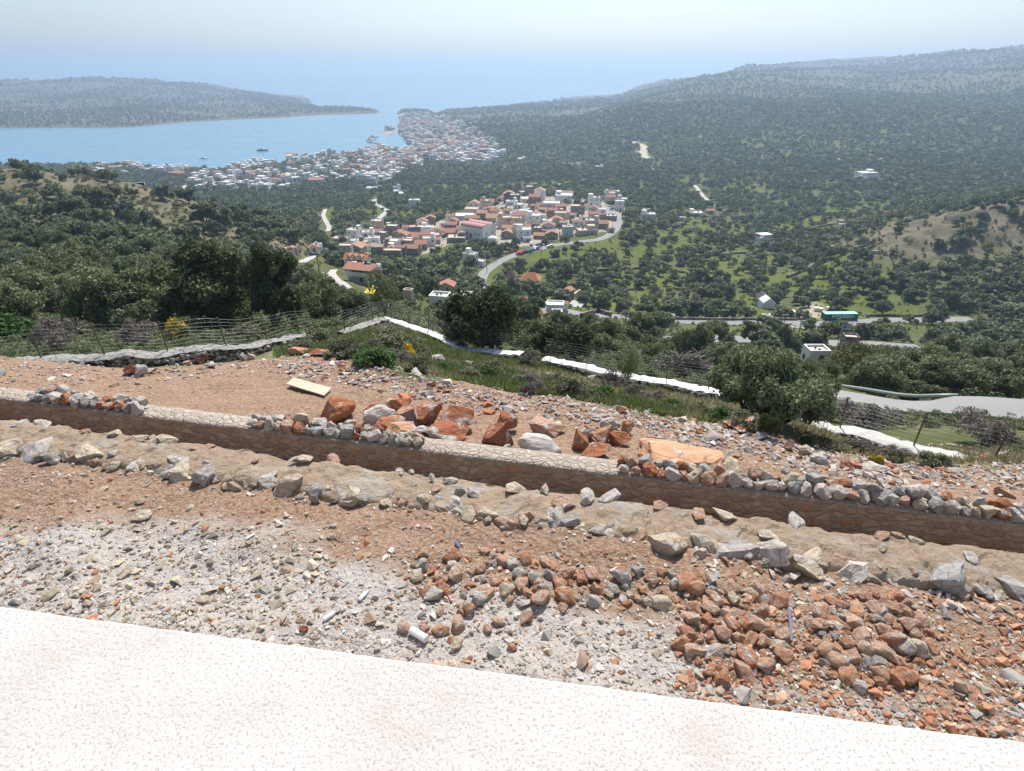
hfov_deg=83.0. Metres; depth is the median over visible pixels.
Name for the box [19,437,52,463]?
footing stone
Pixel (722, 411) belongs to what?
shrub
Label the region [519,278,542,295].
olive tree
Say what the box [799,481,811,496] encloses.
capping stone
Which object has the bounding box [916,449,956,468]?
shrub
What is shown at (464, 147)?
town house
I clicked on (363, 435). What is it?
capping stone
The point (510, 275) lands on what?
bare tree
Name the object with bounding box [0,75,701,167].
sea
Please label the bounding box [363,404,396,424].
boulder
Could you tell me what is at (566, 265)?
olive tree
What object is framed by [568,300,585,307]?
paved yard
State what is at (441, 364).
shrub
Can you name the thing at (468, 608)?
cobble
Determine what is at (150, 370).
boulder
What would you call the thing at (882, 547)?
footing stone
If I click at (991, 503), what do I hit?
capping stone
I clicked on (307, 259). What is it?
path
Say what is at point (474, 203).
village house
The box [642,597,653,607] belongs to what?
cobble
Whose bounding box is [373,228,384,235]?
house
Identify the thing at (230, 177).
town house
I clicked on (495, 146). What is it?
town house
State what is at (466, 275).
olive tree
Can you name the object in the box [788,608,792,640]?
steel bar
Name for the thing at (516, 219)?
village house
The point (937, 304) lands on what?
olive tree
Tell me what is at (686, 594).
cobble
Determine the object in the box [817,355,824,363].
door
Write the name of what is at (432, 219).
village house
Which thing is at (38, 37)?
sky
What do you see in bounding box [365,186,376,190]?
house
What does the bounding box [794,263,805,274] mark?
young tree
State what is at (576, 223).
village house
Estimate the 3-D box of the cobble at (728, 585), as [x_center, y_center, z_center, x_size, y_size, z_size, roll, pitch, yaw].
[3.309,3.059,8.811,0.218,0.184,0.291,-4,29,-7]
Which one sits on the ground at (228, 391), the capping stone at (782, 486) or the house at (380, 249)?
the house at (380, 249)
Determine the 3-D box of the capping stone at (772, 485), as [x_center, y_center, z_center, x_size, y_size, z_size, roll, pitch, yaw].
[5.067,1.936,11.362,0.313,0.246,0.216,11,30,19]
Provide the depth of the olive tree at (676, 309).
192.92 m
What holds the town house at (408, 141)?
on the ground at (228, 391)
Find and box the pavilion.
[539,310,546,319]
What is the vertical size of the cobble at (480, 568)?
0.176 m
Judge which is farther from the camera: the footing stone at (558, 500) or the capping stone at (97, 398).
the capping stone at (97, 398)
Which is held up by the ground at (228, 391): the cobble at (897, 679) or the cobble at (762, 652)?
the cobble at (897, 679)
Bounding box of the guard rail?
[839,384,958,399]
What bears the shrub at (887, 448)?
on the ground at (228, 391)
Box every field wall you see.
[333,217,378,219]
[492,248,513,256]
[574,284,590,296]
[580,308,611,318]
[597,266,684,272]
[607,288,634,300]
[675,317,815,320]
[698,251,768,256]
[786,261,814,277]
[798,217,861,229]
[830,245,880,253]
[865,314,944,316]
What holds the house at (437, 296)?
on the ground at (228, 391)
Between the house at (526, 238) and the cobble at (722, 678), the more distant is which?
the house at (526, 238)
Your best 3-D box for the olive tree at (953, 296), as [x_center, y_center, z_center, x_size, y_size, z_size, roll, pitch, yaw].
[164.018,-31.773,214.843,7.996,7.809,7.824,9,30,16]
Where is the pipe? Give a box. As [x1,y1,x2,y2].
[408,626,428,642]
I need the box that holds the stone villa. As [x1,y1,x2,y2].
[520,272,541,281]
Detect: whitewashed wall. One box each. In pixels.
[385,317,524,360]
[541,356,746,401]
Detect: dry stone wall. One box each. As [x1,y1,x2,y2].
[16,331,318,367]
[337,317,390,333]
[795,419,967,459]
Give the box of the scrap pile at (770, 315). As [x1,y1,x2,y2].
[762,313,782,317]
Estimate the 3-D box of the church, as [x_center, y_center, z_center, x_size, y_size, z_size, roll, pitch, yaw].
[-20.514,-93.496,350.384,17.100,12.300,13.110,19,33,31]
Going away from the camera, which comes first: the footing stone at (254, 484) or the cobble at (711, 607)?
the cobble at (711, 607)
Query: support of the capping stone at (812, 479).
on the retaining wall at (504, 466)
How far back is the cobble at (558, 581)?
8.85 m
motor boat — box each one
[247,151,263,161]
[258,153,269,161]
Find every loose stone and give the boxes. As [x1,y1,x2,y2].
[130,509,152,520]
[202,460,211,464]
[258,474,276,487]
[310,495,319,502]
[454,488,465,496]
[546,503,569,515]
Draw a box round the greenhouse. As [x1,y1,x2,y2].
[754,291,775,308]
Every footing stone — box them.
[0,438,22,456]
[0,455,14,461]
[10,419,29,426]
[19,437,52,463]
[33,452,45,457]
[34,419,51,426]
[40,452,60,464]
[61,451,68,462]
[70,451,75,457]
[75,444,103,460]
[78,429,90,432]
[90,457,99,465]
[102,463,107,470]
[106,461,120,471]
[107,429,121,435]
[107,450,117,455]
[125,461,135,471]
[132,435,148,441]
[133,458,145,471]
[138,463,145,469]
[148,434,164,443]
[157,434,178,443]
[160,464,173,475]
[161,469,169,478]
[167,455,188,465]
[169,460,189,482]
[190,444,215,449]
[191,463,215,486]
[210,478,218,483]
[221,475,232,483]
[226,481,240,491]
[241,479,247,489]
[249,481,258,486]
[268,470,277,476]
[273,473,302,496]
[288,456,298,461]
[296,454,312,462]
[309,481,322,497]
[324,483,333,490]
[327,453,339,462]
[329,497,337,502]
[336,486,359,506]
[341,498,358,504]
[359,495,368,502]
[380,498,391,506]
[385,490,393,498]
[396,468,403,474]
[397,498,405,507]
[416,494,429,502]
[429,473,434,480]
[431,483,441,491]
[435,493,443,501]
[442,477,457,483]
[446,495,462,509]
[450,507,460,513]
[461,504,475,523]
[468,487,480,497]
[476,507,498,518]
[483,515,491,523]
[494,516,521,529]
[506,481,525,493]
[507,519,519,528]
[518,511,528,525]
[518,512,535,519]
[534,515,547,522]
[540,483,548,494]
[546,515,553,522]
[549,506,563,527]
[550,496,575,506]
[560,513,580,526]
[573,522,584,529]
[579,487,594,504]
[589,524,606,534]
[598,488,620,502]
[604,527,613,536]
[606,522,613,527]
[637,526,646,540]
[647,532,687,555]
[653,500,667,509]
[689,533,717,552]
[692,507,705,519]
[693,547,708,558]
[712,507,736,520]
[715,540,759,558]
[744,552,752,558]
[755,561,764,567]
[757,539,789,566]
[758,529,778,540]
[761,557,769,564]
[788,511,804,529]
[793,547,823,579]
[793,553,806,564]
[818,561,828,568]
[829,553,846,560]
[835,560,868,583]
[867,572,882,583]
[874,531,889,540]
[874,561,882,568]
[879,542,886,551]
[890,531,905,537]
[908,535,925,544]
[909,565,918,576]
[929,561,968,594]
[963,551,977,564]
[968,586,974,596]
[972,583,985,594]
[982,585,994,600]
[993,590,1006,602]
[995,574,1023,602]
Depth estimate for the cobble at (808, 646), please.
7.87 m
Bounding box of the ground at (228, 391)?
[0,45,1023,739]
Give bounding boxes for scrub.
[0,44,1023,175]
[0,167,1023,356]
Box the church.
[460,218,495,238]
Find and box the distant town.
[236,111,496,167]
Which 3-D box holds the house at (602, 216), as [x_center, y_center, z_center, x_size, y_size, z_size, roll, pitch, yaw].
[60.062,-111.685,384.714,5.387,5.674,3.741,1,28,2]
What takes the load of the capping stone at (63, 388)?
on the retaining wall at (504, 466)
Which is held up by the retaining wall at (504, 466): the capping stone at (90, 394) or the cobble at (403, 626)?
the capping stone at (90, 394)
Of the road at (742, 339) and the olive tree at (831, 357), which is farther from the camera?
the road at (742, 339)
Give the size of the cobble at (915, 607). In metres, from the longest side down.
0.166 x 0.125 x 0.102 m
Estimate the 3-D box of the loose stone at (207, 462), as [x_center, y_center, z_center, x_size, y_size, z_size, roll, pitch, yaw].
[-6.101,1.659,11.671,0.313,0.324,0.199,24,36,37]
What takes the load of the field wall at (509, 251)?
on the ground at (228, 391)
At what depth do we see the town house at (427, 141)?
1090.46 m
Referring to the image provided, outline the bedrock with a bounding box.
[639,438,723,466]
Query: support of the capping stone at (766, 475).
on the retaining wall at (504, 466)
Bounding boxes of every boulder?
[123,364,134,374]
[135,364,147,376]
[148,368,157,373]
[181,360,192,365]
[196,357,205,363]
[204,362,215,366]
[238,354,246,360]
[247,353,255,360]
[287,347,311,354]
[310,348,328,355]
[319,396,355,422]
[363,404,376,411]
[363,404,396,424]
[376,415,405,429]
[386,397,411,411]
[386,421,415,433]
[396,405,416,420]
[412,425,427,433]
[416,403,441,423]
[427,421,468,440]
[430,354,444,359]
[439,405,473,426]
[482,422,513,445]
[497,410,517,429]
[517,432,561,453]
[529,415,565,437]
[572,429,588,450]
[580,427,596,437]
[581,442,610,456]
[591,425,611,443]
[600,417,620,429]
[609,430,631,446]
[621,420,633,433]
[723,416,754,431]
[753,432,767,439]
[783,439,794,449]
[798,444,812,455]
[810,453,830,465]
[840,460,862,468]
[862,461,889,471]
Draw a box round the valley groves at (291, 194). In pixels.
[0,149,1023,252]
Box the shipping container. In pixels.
[820,311,858,319]
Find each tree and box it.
[0,226,35,246]
[0,239,16,252]
[0,245,35,262]
[0,253,54,272]
[0,261,59,302]
[0,273,47,318]
[29,237,118,276]
[31,221,72,246]
[36,213,73,226]
[37,229,77,249]
[44,243,56,250]
[45,264,108,303]
[47,263,115,308]
[52,194,90,212]
[53,268,119,312]
[56,218,95,235]
[58,266,172,332]
[60,235,98,247]
[69,207,103,223]
[70,186,92,198]
[74,228,100,241]
[82,264,172,332]
[84,221,102,229]
[85,188,114,206]
[88,255,109,266]
[92,246,115,257]
[93,207,113,223]
[94,225,134,242]
[95,168,118,180]
[98,235,124,249]
[99,183,127,202]
[100,236,157,258]
[101,220,127,228]
[107,254,140,278]
[109,200,138,220]
[117,198,137,207]
[118,256,181,287]
[119,225,132,239]
[126,252,145,260]
[128,225,147,239]
[130,210,154,224]
[130,254,167,266]
[133,227,175,246]
[145,236,254,328]
[146,217,167,231]
[146,234,208,263]
[146,235,167,248]
[151,184,172,198]
[164,261,204,270]
[168,224,202,240]
[172,311,234,325]
[173,186,195,202]
[179,233,202,241]
[179,272,203,283]
[188,200,221,223]
[200,219,223,234]
[208,206,232,226]
[211,236,226,242]
[217,239,232,244]
[221,242,249,251]
[227,201,251,214]
[230,208,252,222]
[233,221,258,235]
[233,239,250,251]
[234,242,306,329]
[238,251,249,261]
[243,234,273,249]
[243,277,292,299]
[249,214,271,228]
[251,206,270,216]
[267,214,284,230]
[276,225,302,243]
[282,218,293,227]
[283,217,294,225]
[287,267,327,287]
[289,276,342,317]
[296,266,322,274]
[297,263,313,269]
[312,232,331,247]
[324,251,341,265]
[332,287,372,319]
[335,284,348,308]
[336,250,347,258]
[362,267,403,314]
[372,254,388,262]
[372,257,387,266]
[382,262,396,274]
[387,273,415,293]
[388,259,407,271]
[401,265,416,277]
[402,255,416,266]
[402,277,423,293]
[411,270,430,280]
[420,275,440,296]
[422,266,436,276]
[434,282,525,348]
[435,264,451,276]
[441,272,460,284]
[445,277,460,286]
[452,270,461,277]
[460,275,488,288]
[460,280,477,287]
[461,274,475,281]
[461,286,480,292]
[462,282,480,287]
[505,270,516,286]
[505,278,520,294]
[512,318,547,351]
[513,295,545,328]
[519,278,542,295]
[532,319,595,360]
[533,282,555,298]
[536,285,553,298]
[543,308,573,324]
[551,289,570,300]
[556,262,573,275]
[574,313,596,324]
[576,291,594,304]
[586,317,627,346]
[589,290,612,312]
[590,332,630,360]
[612,297,632,313]
[620,310,630,317]
[621,311,667,347]
[634,297,657,313]
[640,294,659,303]
[640,337,676,360]
[642,310,672,327]
[650,311,673,332]
[654,290,663,301]
[661,300,686,316]
[665,297,688,312]
[666,291,676,297]
[669,323,716,354]
[687,300,710,316]
[690,282,712,298]
[691,292,699,300]
[692,268,709,281]
[699,317,735,342]
[700,341,742,364]
[704,274,714,283]
[705,306,722,317]
[706,342,787,419]
[708,282,722,288]
[709,298,725,309]
[719,301,738,317]
[720,282,736,298]
[738,305,757,317]
[739,344,842,426]
[740,319,771,341]
[755,315,781,331]
[756,331,784,348]
[761,286,784,296]
[770,282,789,293]
[775,323,802,354]
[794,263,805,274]
[798,357,842,392]
[799,278,810,290]
[801,328,829,346]
[805,254,812,261]
[812,259,823,269]
[817,321,831,335]
[821,264,828,276]
[825,271,832,283]
[827,320,853,338]
[827,349,853,368]
[828,295,849,307]
[832,340,893,386]
[836,342,868,350]
[842,358,918,400]
[846,265,866,278]
[848,350,917,369]
[851,325,864,339]
[854,273,876,290]
[856,322,871,339]
[865,290,887,303]
[866,323,879,337]
[866,356,941,399]
[868,276,891,289]
[869,343,888,350]
[871,317,891,324]
[873,326,894,340]
[874,299,895,313]
[875,322,911,341]
[883,345,904,352]
[886,270,911,285]
[893,276,914,289]
[895,266,911,274]
[897,342,957,364]
[898,358,994,400]
[902,284,928,299]
[910,277,928,291]
[915,353,983,391]
[920,331,930,342]
[921,307,946,323]
[924,324,952,338]
[926,298,950,316]
[927,333,959,345]
[928,331,980,354]
[936,261,959,274]
[936,351,971,363]
[939,323,964,334]
[943,290,967,305]
[945,275,967,290]
[946,322,967,333]
[947,297,973,310]
[955,356,1023,398]
[960,338,974,341]
[961,291,975,299]
[964,339,1004,359]
[979,341,1018,370]
[998,338,1023,367]
[1016,355,1023,367]
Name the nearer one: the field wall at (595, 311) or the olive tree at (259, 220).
the field wall at (595, 311)
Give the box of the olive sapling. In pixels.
[617,348,641,383]
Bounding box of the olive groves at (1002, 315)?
[0,158,1023,348]
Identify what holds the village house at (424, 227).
on the ground at (228, 391)
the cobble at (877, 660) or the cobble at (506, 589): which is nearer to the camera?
the cobble at (877, 660)
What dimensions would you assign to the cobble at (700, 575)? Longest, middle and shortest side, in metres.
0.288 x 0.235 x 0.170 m
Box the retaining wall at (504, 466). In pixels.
[0,387,1023,552]
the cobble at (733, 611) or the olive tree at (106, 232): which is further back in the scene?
the olive tree at (106, 232)
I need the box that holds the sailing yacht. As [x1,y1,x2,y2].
[257,137,267,150]
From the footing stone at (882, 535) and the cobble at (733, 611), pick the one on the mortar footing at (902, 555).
the footing stone at (882, 535)
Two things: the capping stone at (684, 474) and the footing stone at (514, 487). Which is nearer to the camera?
the footing stone at (514, 487)
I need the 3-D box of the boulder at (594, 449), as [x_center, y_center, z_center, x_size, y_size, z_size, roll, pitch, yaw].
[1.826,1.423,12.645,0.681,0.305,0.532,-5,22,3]
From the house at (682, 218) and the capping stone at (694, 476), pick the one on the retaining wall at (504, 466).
the capping stone at (694, 476)
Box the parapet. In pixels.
[0,607,1023,770]
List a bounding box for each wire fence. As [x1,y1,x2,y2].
[1,309,309,358]
[337,302,382,330]
[383,300,523,349]
[545,338,714,388]
[832,397,1023,455]
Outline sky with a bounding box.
[0,0,1023,74]
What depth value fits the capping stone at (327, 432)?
12.98 m
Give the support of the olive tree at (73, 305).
on the ground at (228, 391)
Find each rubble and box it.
[0,353,1023,738]
[0,469,1023,741]
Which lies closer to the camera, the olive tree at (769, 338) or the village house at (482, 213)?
the olive tree at (769, 338)
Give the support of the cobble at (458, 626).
on the ground at (228, 391)
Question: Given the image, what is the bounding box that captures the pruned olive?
[652,343,713,377]
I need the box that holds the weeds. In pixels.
[0,300,1023,430]
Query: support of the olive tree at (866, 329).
on the ground at (228, 391)
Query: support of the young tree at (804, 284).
on the ground at (228, 391)
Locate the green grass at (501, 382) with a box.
[272,326,1023,451]
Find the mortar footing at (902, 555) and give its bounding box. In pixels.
[0,420,1023,595]
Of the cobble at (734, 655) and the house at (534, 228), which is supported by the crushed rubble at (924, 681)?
the cobble at (734, 655)
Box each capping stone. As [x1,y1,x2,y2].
[27,393,34,400]
[34,393,42,400]
[35,387,45,394]
[41,394,50,403]
[46,382,59,393]
[46,391,61,404]
[56,384,70,392]
[59,392,71,404]
[68,393,82,408]
[70,389,79,394]
[79,397,90,407]
[84,390,96,399]
[88,400,96,408]
[94,396,100,401]
[96,401,104,409]
[101,396,111,402]
[102,402,112,410]
[112,400,124,411]
[116,394,131,402]
[122,402,130,413]
[131,401,144,416]
[135,396,148,405]
[246,418,257,426]
[252,413,260,421]
[257,420,264,428]
[263,415,274,430]
[274,415,284,421]
[274,420,281,430]
[280,419,293,433]
[284,411,295,422]
[293,421,305,434]
[294,413,308,424]
[303,426,311,434]
[308,420,314,427]
[309,425,325,435]
[313,418,326,426]
[323,427,336,436]
[326,421,336,427]
[333,429,340,437]
[340,424,354,438]
[343,419,356,426]
[353,433,359,439]
[355,424,363,433]
[359,431,367,439]
[363,424,370,431]
[366,429,380,441]
[370,424,384,433]
[379,433,388,444]
[382,429,390,436]
[387,436,395,445]
[395,435,404,444]
[404,430,412,437]
[404,435,412,445]
[412,432,424,441]
[413,437,422,446]
[617,454,627,462]
[618,464,628,472]
[627,455,640,467]
[630,466,641,474]
[639,453,651,465]
[642,462,657,476]
[654,460,663,467]
[656,468,664,478]
[662,459,676,469]
[665,466,681,481]
[675,461,685,470]
[678,470,687,480]
[686,461,696,472]
[687,468,701,483]
[697,463,709,473]
[701,469,716,485]
[710,463,725,476]
[714,472,728,487]
[723,457,739,473]
[727,470,742,487]
[739,473,748,478]
[742,477,752,487]
[747,465,764,480]
[752,481,767,491]
[758,470,773,480]
[763,480,778,490]
[773,475,781,481]
[778,482,786,490]
[782,472,799,483]
[787,481,800,494]
[796,476,805,486]
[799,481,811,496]
[805,472,826,489]
[812,483,831,499]
[823,480,836,486]
[829,484,846,498]
[838,478,852,488]
[844,487,859,499]
[851,479,865,490]
[856,489,869,503]
[866,482,883,494]
[870,491,889,505]
[882,489,893,494]
[886,494,900,506]
[892,486,906,496]
[899,495,909,506]
[905,484,926,499]
[912,498,928,509]
[923,484,937,499]
[928,496,946,514]
[937,492,951,500]
[944,500,961,513]
[951,496,961,503]
[959,506,970,516]
[960,496,970,505]
[970,507,981,517]
[972,497,986,507]
[979,505,1000,519]
[987,500,999,507]
[993,507,1011,519]
[994,497,1013,508]
[1007,507,1023,522]
[1013,502,1023,508]
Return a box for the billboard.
[838,325,850,341]
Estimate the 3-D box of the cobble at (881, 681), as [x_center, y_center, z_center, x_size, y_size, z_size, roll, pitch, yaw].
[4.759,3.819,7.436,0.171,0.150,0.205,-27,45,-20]
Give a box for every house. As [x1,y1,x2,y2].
[96,162,109,166]
[121,160,134,163]
[129,163,143,166]
[155,165,167,171]
[167,164,178,171]
[175,171,188,175]
[185,177,204,185]
[189,170,207,174]
[191,173,205,178]
[203,175,213,182]
[213,170,224,174]
[213,173,225,180]
[218,181,236,188]
[220,175,236,182]
[226,164,235,169]
[226,169,241,174]
[232,169,242,179]
[237,179,250,191]
[240,166,251,171]
[245,171,254,178]
[249,178,260,183]
[254,175,271,182]
[255,169,271,176]
[257,182,270,190]
[265,159,277,167]
[271,169,277,176]
[271,177,282,184]
[277,183,292,187]
[284,174,301,183]
[285,153,298,159]
[286,154,297,161]
[286,167,297,172]
[287,161,294,167]
[292,245,301,257]
[296,170,309,180]
[300,156,311,161]
[301,166,310,171]
[307,241,319,253]
[308,177,325,183]
[313,165,327,172]
[316,150,325,158]
[327,148,335,155]
[331,160,339,167]
[331,235,350,242]
[338,243,353,252]
[341,160,348,167]
[341,168,349,172]
[342,252,372,270]
[342,259,382,284]
[346,225,362,237]
[350,238,359,242]
[352,163,362,167]
[353,241,366,251]
[355,171,366,180]
[359,236,368,243]
[360,170,372,174]
[362,227,374,236]
[364,154,376,160]
[365,164,377,171]
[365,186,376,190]
[366,243,375,251]
[367,175,376,185]
[368,235,380,244]
[370,173,384,184]
[370,219,383,228]
[371,244,402,256]
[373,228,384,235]
[377,158,387,164]
[377,231,388,242]
[380,153,391,158]
[381,173,391,178]
[382,238,396,246]
[383,162,394,168]
[383,165,391,172]
[383,238,400,244]
[385,223,399,234]
[387,158,400,162]
[387,169,401,173]
[388,146,398,151]
[391,152,399,157]
[391,229,402,237]
[392,184,400,190]
[395,245,406,255]
[396,153,405,158]
[396,162,404,166]
[396,230,410,237]
[401,238,414,244]
[402,156,413,162]
[402,225,408,230]
[403,287,413,300]
[404,151,414,156]
[404,158,412,164]
[404,244,420,255]
[406,139,414,144]
[409,198,419,207]
[409,224,421,231]
[410,160,422,166]
[410,232,420,239]
[414,240,427,249]
[416,217,428,224]
[419,151,428,157]
[420,229,434,239]
[421,225,430,230]
[423,139,432,144]
[423,233,435,246]
[425,214,435,224]
[425,229,439,236]
[428,291,450,305]
[430,148,440,153]
[432,226,443,233]
[435,237,440,243]
[439,278,456,293]
[444,154,453,158]
[444,221,458,227]
[444,228,456,235]
[445,157,453,162]
[445,212,455,220]
[446,142,455,146]
[447,231,466,242]
[448,217,459,221]
[454,158,466,164]
[455,130,462,135]
[455,212,473,219]
[457,152,468,157]
[460,144,466,150]
[461,157,471,162]
[461,247,477,261]
[464,206,479,213]
[465,116,471,121]
[468,199,479,206]
[468,215,480,219]
[470,126,479,131]
[471,152,478,159]
[475,259,485,266]
[476,210,487,220]
[478,148,488,153]
[479,143,487,147]
[480,198,494,206]
[481,157,491,164]
[481,196,489,209]
[485,212,503,221]
[488,144,498,149]
[489,155,499,159]
[489,207,499,212]
[496,149,505,156]
[497,213,511,228]
[501,225,512,230]
[501,228,514,238]
[503,190,514,202]
[503,207,511,214]
[505,197,516,205]
[510,193,519,202]
[512,216,521,223]
[513,200,523,208]
[513,212,525,222]
[513,223,523,235]
[517,224,530,239]
[519,209,528,219]
[520,196,527,202]
[522,236,531,241]
[524,205,534,211]
[526,183,537,195]
[527,210,539,223]
[528,193,541,205]
[531,223,541,233]
[533,232,545,238]
[534,187,545,199]
[537,207,547,212]
[540,213,545,221]
[541,220,555,229]
[543,200,559,207]
[546,229,558,238]
[546,300,563,312]
[547,207,557,218]
[550,215,562,226]
[553,202,566,210]
[555,190,571,202]
[555,211,565,220]
[559,208,569,218]
[559,220,567,227]
[562,190,573,194]
[562,225,573,235]
[564,286,574,301]
[564,301,568,310]
[569,214,578,222]
[570,201,584,214]
[572,219,581,228]
[575,224,596,235]
[579,215,587,225]
[585,215,598,230]
[587,193,600,208]
[588,210,600,216]
[589,205,598,210]
[598,207,605,212]
[598,213,606,219]
[599,220,608,229]
[604,189,615,202]
[606,194,615,203]
[606,214,616,220]
[607,227,614,232]
[615,200,623,210]
[616,195,627,200]
[640,209,655,219]
[679,216,685,220]
[689,208,702,216]
[704,209,715,213]
[754,232,772,246]
[800,344,830,363]
[836,220,845,225]
[838,223,845,228]
[839,332,859,344]
[853,169,878,179]
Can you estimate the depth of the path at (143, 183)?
245.50 m
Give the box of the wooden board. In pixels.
[286,378,331,395]
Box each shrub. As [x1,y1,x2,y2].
[0,312,47,342]
[27,315,85,352]
[113,318,158,347]
[164,316,190,341]
[202,321,231,330]
[223,321,260,342]
[285,339,317,348]
[287,323,301,332]
[301,327,334,342]
[323,336,358,360]
[332,349,354,359]
[332,350,348,359]
[350,347,398,367]
[364,285,378,299]
[364,338,382,346]
[372,325,409,348]
[381,348,399,353]
[396,349,413,361]
[397,342,417,361]
[400,334,425,348]
[403,354,429,373]
[413,344,430,353]
[434,362,451,371]
[448,360,466,368]
[458,366,484,377]
[477,364,498,377]
[478,358,506,375]
[505,373,526,381]
[517,369,538,382]
[517,382,537,396]
[519,349,540,364]
[531,379,547,392]
[546,372,561,381]
[551,374,589,398]
[580,388,600,397]
[593,383,615,396]
[598,367,628,387]
[624,383,647,395]
[637,368,659,377]
[643,388,666,399]
[660,398,684,405]
[688,401,707,408]
[700,406,714,414]
[706,405,731,423]
[721,408,758,430]
[756,410,784,436]
[798,434,814,446]
[817,436,829,442]
[820,437,851,451]
[832,397,866,422]
[837,403,906,430]
[842,437,874,448]
[850,439,876,449]
[854,440,874,453]
[867,455,884,463]
[873,444,913,462]
[885,448,910,464]
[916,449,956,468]
[951,405,1023,446]
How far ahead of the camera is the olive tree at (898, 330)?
160.18 m
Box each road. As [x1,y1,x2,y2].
[372,193,387,218]
[478,208,622,287]
[540,306,972,325]
[641,329,919,347]
[834,389,1023,420]
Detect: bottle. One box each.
[323,611,335,620]
[358,590,367,600]
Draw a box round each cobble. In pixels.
[299,625,308,632]
[397,620,410,632]
[410,568,422,582]
[415,557,428,571]
[417,611,425,618]
[418,548,428,556]
[420,620,429,632]
[422,582,433,597]
[423,585,442,600]
[431,624,449,635]
[432,576,439,582]
[435,579,446,589]
[435,606,443,616]
[442,548,461,561]
[442,587,450,596]
[447,560,461,570]
[448,566,462,582]
[451,614,465,635]
[451,636,462,650]
[456,606,464,614]
[460,591,466,598]
[462,602,475,614]
[468,569,474,575]
[472,591,486,605]
[474,563,485,573]
[478,585,494,600]
[479,546,487,553]
[482,561,490,566]
[482,624,491,633]
[488,553,494,558]
[489,577,497,585]
[491,559,496,568]
[491,615,505,626]
[494,553,507,567]
[496,547,504,553]
[499,582,514,596]
[506,556,518,569]
[507,594,513,603]
[512,567,527,577]
[514,577,528,592]
[516,601,523,606]
[519,551,531,565]
[520,607,532,623]
[521,585,533,596]
[528,569,542,583]
[529,577,542,585]
[530,584,537,592]
[530,589,550,604]
[538,582,549,589]
[539,557,550,566]
[543,568,555,580]
[553,576,566,586]
[554,586,575,603]
[558,602,568,612]
[561,565,576,578]
[567,579,572,587]
[576,569,587,583]
[578,587,583,593]
[583,593,602,607]
[584,565,600,579]
[589,582,604,596]
[603,583,619,593]
[603,588,614,598]
[610,570,631,585]
[620,583,629,590]
[622,600,631,606]
[626,590,633,600]
[631,566,645,577]
[634,595,641,601]
[638,585,648,593]
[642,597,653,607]
[647,578,659,587]
[652,594,674,611]
[656,587,662,593]
[657,566,667,577]
[667,570,675,579]
[669,577,676,588]
[670,597,680,604]
[670,635,690,651]
[676,571,698,590]
[677,613,684,619]
[678,625,698,639]
[679,610,700,624]
[683,591,689,598]
[684,642,706,658]
[685,580,705,594]
[686,600,701,615]
[694,634,703,642]
[695,570,706,585]
[695,655,702,665]
[699,625,707,632]
[701,612,714,625]
[702,600,719,615]
[702,666,715,675]
[704,643,724,657]
[705,590,712,597]
[705,632,714,641]
[709,590,724,607]
[710,586,720,594]
[710,657,725,663]
[712,625,731,640]
[713,619,721,624]
[715,661,728,671]
[716,669,730,687]
[721,644,730,654]
[722,579,736,594]
[723,614,741,631]
[727,591,739,603]
[728,607,738,618]
[728,663,738,675]
[729,670,736,680]
[731,631,745,643]
[731,653,738,658]
[733,659,753,684]
[736,645,759,668]
[737,615,752,630]
[738,609,748,615]
[740,604,747,610]
[743,587,753,594]
[743,597,750,603]
[743,630,758,647]
[745,614,770,631]
[746,604,769,619]
[748,580,767,595]
[751,590,759,603]
[756,633,769,647]
[756,657,775,671]
[758,649,767,656]
[760,594,769,604]
[760,601,769,612]
[760,621,775,635]
[769,592,788,608]
[770,639,787,649]
[774,626,789,639]
[774,645,793,662]
[802,582,808,588]
[804,617,822,629]
[804,642,813,650]
[812,601,830,618]
[815,618,829,629]
[817,631,826,638]
[817,641,832,655]
[818,658,831,666]
[823,594,838,607]
[823,637,830,642]
[823,650,849,667]
[824,670,833,677]
[829,621,835,629]
[831,608,836,614]
[831,631,841,639]
[833,641,844,656]
[834,600,849,609]
[837,611,846,620]
[838,636,857,647]
[838,663,858,685]
[839,621,850,630]
[841,593,852,601]
[842,648,861,663]
[846,611,864,629]
[849,606,864,617]
[851,625,870,643]
[852,678,868,695]
[857,592,866,601]
[857,640,874,655]
[860,655,873,671]
[864,600,880,614]
[865,613,875,622]
[865,671,873,677]
[867,595,874,600]
[869,665,889,681]
[871,641,889,658]
[871,654,887,666]
[872,589,879,598]
[872,613,885,623]
[873,676,888,687]
[874,622,892,634]
[878,600,905,613]
[878,630,907,648]
[883,613,893,624]
[885,645,899,665]
[888,662,895,669]
[888,668,904,687]
[892,621,904,632]
[893,591,906,602]
[893,636,917,655]
[896,666,919,685]
[897,617,920,631]
[900,663,912,669]
[901,597,913,608]
[902,605,916,617]
[909,628,921,639]
[911,604,923,611]
[911,638,931,658]
[912,664,919,672]
[913,613,929,628]
[913,657,925,668]
[923,628,934,637]
[923,637,940,654]
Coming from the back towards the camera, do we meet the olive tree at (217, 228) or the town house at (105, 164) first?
the town house at (105, 164)
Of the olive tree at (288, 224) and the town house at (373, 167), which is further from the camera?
the town house at (373, 167)
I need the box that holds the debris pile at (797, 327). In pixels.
[790,326,817,329]
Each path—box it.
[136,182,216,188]
[299,256,315,262]
[321,209,330,230]
[328,269,350,287]
[624,141,648,157]
[693,185,714,205]
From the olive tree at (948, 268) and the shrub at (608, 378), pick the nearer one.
the shrub at (608, 378)
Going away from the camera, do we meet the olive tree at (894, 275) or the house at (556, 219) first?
the olive tree at (894, 275)
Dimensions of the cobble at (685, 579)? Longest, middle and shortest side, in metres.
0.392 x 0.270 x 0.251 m
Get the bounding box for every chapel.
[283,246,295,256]
[487,236,497,243]

